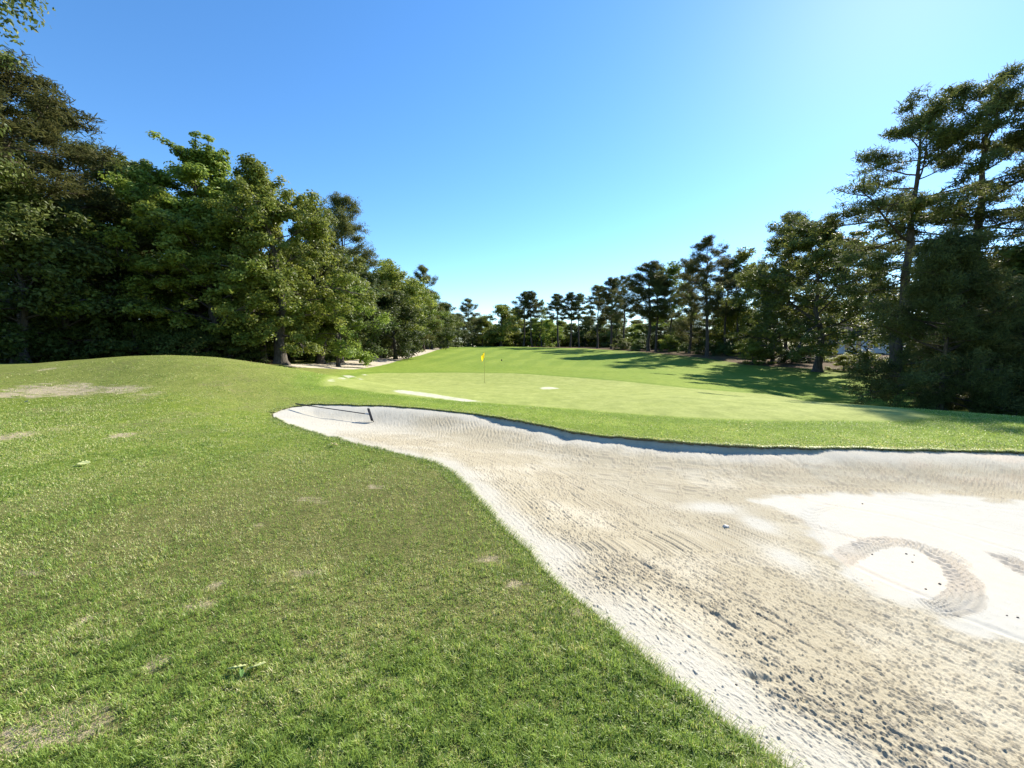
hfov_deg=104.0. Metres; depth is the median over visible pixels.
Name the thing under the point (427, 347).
oak tree
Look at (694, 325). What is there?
broadleaf tree
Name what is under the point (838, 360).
shrub
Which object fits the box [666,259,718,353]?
pine tree
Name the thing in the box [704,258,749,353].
pine tree
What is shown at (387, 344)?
undergrowth
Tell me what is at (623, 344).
shrub
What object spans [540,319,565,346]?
tree
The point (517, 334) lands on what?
oak tree
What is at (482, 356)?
golf flag
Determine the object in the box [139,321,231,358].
shrub
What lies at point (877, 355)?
shrub
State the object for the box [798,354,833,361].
shrub
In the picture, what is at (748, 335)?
broadleaf tree
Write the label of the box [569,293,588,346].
pine tree
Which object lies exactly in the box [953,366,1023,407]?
shrub
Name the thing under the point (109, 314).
oak tree
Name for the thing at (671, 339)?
shrub
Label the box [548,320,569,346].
broadleaf tree
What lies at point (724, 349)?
shrub
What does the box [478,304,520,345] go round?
oak tree
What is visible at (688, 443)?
turf edge
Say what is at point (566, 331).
broadleaf tree
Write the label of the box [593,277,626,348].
pine tree
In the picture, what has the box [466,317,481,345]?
broadleaf tree
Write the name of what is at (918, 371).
shrub
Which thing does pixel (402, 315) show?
broadleaf tree
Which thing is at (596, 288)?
pine tree
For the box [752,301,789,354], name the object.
broadleaf tree
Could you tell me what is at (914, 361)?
shrub
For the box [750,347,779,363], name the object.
shrub
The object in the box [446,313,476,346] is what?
broadleaf tree
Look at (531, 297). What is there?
pine tree
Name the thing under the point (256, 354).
shrub
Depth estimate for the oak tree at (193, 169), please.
28.44 m
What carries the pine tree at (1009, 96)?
on the lawn at (60, 374)
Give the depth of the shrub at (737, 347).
69.72 m
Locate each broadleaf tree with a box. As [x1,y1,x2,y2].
[0,0,55,187]
[0,275,61,327]
[4,186,187,336]
[118,277,221,353]
[263,241,336,362]
[289,250,401,362]
[344,264,400,358]
[356,289,434,359]
[374,277,432,351]
[420,308,460,348]
[433,302,469,347]
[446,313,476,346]
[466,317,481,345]
[477,323,496,345]
[495,321,514,345]
[506,320,529,345]
[523,318,539,346]
[532,326,561,345]
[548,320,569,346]
[554,323,582,346]
[572,315,596,346]
[582,320,619,346]
[599,318,630,346]
[619,319,645,346]
[625,323,654,348]
[634,322,666,347]
[642,319,678,348]
[664,317,705,348]
[673,309,709,349]
[696,305,737,350]
[709,301,757,352]
[726,310,760,341]
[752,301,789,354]
[794,306,861,355]
[881,293,1022,364]
[920,243,1023,376]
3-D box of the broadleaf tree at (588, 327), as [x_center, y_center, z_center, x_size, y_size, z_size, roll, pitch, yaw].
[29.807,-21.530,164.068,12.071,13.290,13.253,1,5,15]
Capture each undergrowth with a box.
[117,313,456,359]
[459,329,628,346]
[619,328,808,353]
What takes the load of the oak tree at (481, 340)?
on the fairway
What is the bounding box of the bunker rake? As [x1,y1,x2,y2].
[295,403,373,421]
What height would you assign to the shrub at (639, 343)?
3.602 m
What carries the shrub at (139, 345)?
on the lawn at (60, 374)
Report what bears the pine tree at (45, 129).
on the lawn at (60, 374)
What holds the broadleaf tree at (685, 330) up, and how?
on the lawn at (60, 374)
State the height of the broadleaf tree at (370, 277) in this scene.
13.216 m
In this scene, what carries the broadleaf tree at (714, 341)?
on the lawn at (60, 374)
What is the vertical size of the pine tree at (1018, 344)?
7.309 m
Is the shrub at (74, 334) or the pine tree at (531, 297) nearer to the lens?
the shrub at (74, 334)
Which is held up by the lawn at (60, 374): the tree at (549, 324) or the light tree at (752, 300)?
the light tree at (752, 300)
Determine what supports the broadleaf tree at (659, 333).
on the lawn at (60, 374)
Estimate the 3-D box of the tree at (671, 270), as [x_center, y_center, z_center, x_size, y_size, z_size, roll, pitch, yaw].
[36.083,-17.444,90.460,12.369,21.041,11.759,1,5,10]
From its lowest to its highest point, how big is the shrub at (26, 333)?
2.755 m
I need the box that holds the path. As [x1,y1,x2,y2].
[289,348,439,368]
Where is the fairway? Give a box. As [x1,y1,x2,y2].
[297,346,1023,448]
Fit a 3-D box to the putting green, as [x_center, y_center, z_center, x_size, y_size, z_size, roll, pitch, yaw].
[1.005,0.059,23.631,29.952,1.937,24.022,3,6,28]
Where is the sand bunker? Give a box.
[273,404,1023,767]
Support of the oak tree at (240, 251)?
on the lawn at (60, 374)
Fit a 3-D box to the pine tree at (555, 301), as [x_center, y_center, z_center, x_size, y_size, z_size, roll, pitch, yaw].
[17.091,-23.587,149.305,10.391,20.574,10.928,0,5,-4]
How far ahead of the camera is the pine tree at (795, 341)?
60.03 m
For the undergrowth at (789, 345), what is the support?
on the lawn at (60, 374)
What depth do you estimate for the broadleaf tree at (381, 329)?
41.69 m
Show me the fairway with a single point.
(606, 363)
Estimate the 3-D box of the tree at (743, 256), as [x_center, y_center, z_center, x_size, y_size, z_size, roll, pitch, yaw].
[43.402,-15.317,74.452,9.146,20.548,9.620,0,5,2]
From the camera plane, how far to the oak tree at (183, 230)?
25.84 m
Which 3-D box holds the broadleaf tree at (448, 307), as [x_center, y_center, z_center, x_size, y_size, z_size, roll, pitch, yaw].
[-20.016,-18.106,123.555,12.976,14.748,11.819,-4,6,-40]
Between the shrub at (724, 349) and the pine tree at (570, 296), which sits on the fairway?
the pine tree at (570, 296)
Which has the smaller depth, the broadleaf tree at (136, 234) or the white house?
the broadleaf tree at (136, 234)
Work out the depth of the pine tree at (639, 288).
89.35 m
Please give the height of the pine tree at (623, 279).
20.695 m
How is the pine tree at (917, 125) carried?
on the lawn at (60, 374)
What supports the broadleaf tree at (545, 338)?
on the lawn at (60, 374)
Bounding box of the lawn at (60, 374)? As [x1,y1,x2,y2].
[0,346,1023,767]
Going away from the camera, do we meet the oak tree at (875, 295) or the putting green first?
the putting green
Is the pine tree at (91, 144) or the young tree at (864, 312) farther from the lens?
the young tree at (864, 312)
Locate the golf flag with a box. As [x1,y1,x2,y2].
[481,352,484,382]
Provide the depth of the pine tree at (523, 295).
165.40 m
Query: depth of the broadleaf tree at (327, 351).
38.63 m
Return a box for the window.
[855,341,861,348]
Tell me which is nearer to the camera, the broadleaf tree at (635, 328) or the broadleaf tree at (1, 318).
the broadleaf tree at (1, 318)
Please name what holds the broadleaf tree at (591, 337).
on the fairway
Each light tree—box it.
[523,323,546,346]
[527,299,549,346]
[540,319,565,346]
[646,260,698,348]
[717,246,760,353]
[735,260,767,327]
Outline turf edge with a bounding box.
[282,404,1023,453]
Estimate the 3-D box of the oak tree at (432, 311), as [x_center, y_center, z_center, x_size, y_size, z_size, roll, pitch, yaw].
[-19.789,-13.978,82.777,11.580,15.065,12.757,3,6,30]
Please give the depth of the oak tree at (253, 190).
28.08 m
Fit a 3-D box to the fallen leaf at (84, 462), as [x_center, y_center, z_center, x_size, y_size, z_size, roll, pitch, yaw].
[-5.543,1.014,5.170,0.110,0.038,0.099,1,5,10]
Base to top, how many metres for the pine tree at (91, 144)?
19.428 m
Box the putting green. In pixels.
[324,372,930,421]
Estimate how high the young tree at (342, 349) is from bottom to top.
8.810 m
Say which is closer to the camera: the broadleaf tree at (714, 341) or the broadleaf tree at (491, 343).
the broadleaf tree at (714, 341)
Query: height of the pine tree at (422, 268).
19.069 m
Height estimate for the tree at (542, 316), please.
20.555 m
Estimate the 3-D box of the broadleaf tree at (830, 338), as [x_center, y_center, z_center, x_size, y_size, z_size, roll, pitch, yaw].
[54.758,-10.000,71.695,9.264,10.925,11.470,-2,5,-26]
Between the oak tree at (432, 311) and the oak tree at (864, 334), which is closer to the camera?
the oak tree at (864, 334)
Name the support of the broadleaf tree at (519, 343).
on the lawn at (60, 374)
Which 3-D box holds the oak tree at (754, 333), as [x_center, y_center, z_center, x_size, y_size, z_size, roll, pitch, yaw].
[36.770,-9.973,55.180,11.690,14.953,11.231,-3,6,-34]
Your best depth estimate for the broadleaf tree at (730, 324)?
77.92 m
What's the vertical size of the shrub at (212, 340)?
3.156 m
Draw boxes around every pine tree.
[0,44,174,361]
[0,100,131,327]
[310,191,396,358]
[409,264,448,350]
[454,298,483,345]
[511,291,536,346]
[519,290,542,346]
[544,293,570,346]
[556,291,580,346]
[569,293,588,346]
[581,285,615,347]
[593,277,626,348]
[607,274,638,349]
[614,259,675,351]
[640,270,677,351]
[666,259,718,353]
[672,234,745,356]
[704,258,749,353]
[753,209,834,355]
[780,83,1023,388]
[839,224,1023,415]
[848,59,1023,304]
[896,113,1023,269]
[899,274,1023,413]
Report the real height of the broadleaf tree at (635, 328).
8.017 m
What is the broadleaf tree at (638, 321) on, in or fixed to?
on the lawn at (60, 374)
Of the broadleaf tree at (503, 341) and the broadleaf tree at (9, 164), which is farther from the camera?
the broadleaf tree at (503, 341)
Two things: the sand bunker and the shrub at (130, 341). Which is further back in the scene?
the shrub at (130, 341)
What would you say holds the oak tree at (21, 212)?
on the lawn at (60, 374)
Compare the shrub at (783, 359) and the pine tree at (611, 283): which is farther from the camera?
the pine tree at (611, 283)
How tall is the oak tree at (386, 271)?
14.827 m
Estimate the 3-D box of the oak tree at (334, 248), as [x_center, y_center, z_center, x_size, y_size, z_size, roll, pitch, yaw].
[-17.905,-9.505,37.596,9.265,15.817,8.220,0,5,1]
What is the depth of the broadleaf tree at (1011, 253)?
24.88 m
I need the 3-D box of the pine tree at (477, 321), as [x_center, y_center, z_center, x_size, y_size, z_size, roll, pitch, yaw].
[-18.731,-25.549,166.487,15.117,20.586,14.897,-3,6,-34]
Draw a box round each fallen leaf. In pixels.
[77,460,89,464]
[227,661,265,676]
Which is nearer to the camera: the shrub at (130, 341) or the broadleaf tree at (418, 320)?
the shrub at (130, 341)
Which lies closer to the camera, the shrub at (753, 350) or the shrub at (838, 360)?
the shrub at (838, 360)
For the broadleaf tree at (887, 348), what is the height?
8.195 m
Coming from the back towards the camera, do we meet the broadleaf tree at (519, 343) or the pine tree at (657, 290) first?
the broadleaf tree at (519, 343)
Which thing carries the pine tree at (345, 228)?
on the lawn at (60, 374)
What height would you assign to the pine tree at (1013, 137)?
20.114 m
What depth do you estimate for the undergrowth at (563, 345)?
169.48 m
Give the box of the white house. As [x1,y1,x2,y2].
[828,323,927,353]
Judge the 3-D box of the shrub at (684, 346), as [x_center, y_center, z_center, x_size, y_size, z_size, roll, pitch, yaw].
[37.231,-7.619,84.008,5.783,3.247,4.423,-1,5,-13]
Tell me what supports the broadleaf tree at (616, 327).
on the fairway
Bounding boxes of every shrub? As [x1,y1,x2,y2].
[0,322,63,363]
[24,316,136,361]
[69,332,144,359]
[80,321,180,358]
[131,329,193,355]
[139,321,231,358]
[167,326,252,361]
[199,331,270,362]
[609,338,631,349]
[628,339,650,350]
[658,331,680,351]
[676,341,702,351]
[689,341,719,354]
[711,341,738,355]
[726,341,751,356]
[733,338,770,364]
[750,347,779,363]
[776,349,813,362]
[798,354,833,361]
[823,353,856,369]
[842,352,887,369]
[899,350,948,394]
[903,347,933,388]
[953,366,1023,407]
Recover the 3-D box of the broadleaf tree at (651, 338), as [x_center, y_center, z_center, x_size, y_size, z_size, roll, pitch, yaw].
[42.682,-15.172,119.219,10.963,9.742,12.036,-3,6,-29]
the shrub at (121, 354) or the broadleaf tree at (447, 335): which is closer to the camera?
the shrub at (121, 354)
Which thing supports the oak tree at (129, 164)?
on the lawn at (60, 374)
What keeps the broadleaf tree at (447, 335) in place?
on the lawn at (60, 374)
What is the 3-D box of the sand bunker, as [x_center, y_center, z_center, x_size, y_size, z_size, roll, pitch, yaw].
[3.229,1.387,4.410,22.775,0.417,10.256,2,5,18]
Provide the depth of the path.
41.30 m
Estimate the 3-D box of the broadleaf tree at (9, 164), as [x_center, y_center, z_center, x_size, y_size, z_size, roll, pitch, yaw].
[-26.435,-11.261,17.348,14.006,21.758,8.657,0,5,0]
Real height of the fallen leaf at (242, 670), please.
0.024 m
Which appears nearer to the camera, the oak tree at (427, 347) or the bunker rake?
the bunker rake
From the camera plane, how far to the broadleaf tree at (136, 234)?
28.71 m
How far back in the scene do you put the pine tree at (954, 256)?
18.58 m
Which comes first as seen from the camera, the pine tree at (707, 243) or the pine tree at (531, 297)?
the pine tree at (707, 243)
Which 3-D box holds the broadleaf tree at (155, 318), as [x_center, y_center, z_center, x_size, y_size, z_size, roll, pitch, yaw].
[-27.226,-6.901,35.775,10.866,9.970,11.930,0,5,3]
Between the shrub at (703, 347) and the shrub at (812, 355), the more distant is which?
the shrub at (703, 347)
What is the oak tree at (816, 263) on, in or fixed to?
on the lawn at (60, 374)
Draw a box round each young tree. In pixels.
[270,273,394,366]
[837,294,879,322]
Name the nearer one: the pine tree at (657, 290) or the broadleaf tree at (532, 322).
the pine tree at (657, 290)
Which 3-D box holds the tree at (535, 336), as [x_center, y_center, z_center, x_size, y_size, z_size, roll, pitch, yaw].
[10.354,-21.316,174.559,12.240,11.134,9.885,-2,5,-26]
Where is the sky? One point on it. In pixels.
(503, 149)
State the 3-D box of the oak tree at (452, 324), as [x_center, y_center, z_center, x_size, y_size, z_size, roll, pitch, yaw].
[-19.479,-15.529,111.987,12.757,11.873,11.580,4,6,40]
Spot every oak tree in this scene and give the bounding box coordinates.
[0,175,120,362]
[0,197,162,362]
[3,147,199,355]
[43,184,312,358]
[96,130,306,350]
[184,211,320,362]
[193,152,378,364]
[277,195,375,363]
[372,258,436,356]
[404,281,444,344]
[425,288,450,349]
[432,309,465,348]
[469,317,494,345]
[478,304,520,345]
[501,307,529,345]
[703,213,914,371]
[724,255,828,363]
[836,273,980,374]
[855,274,899,321]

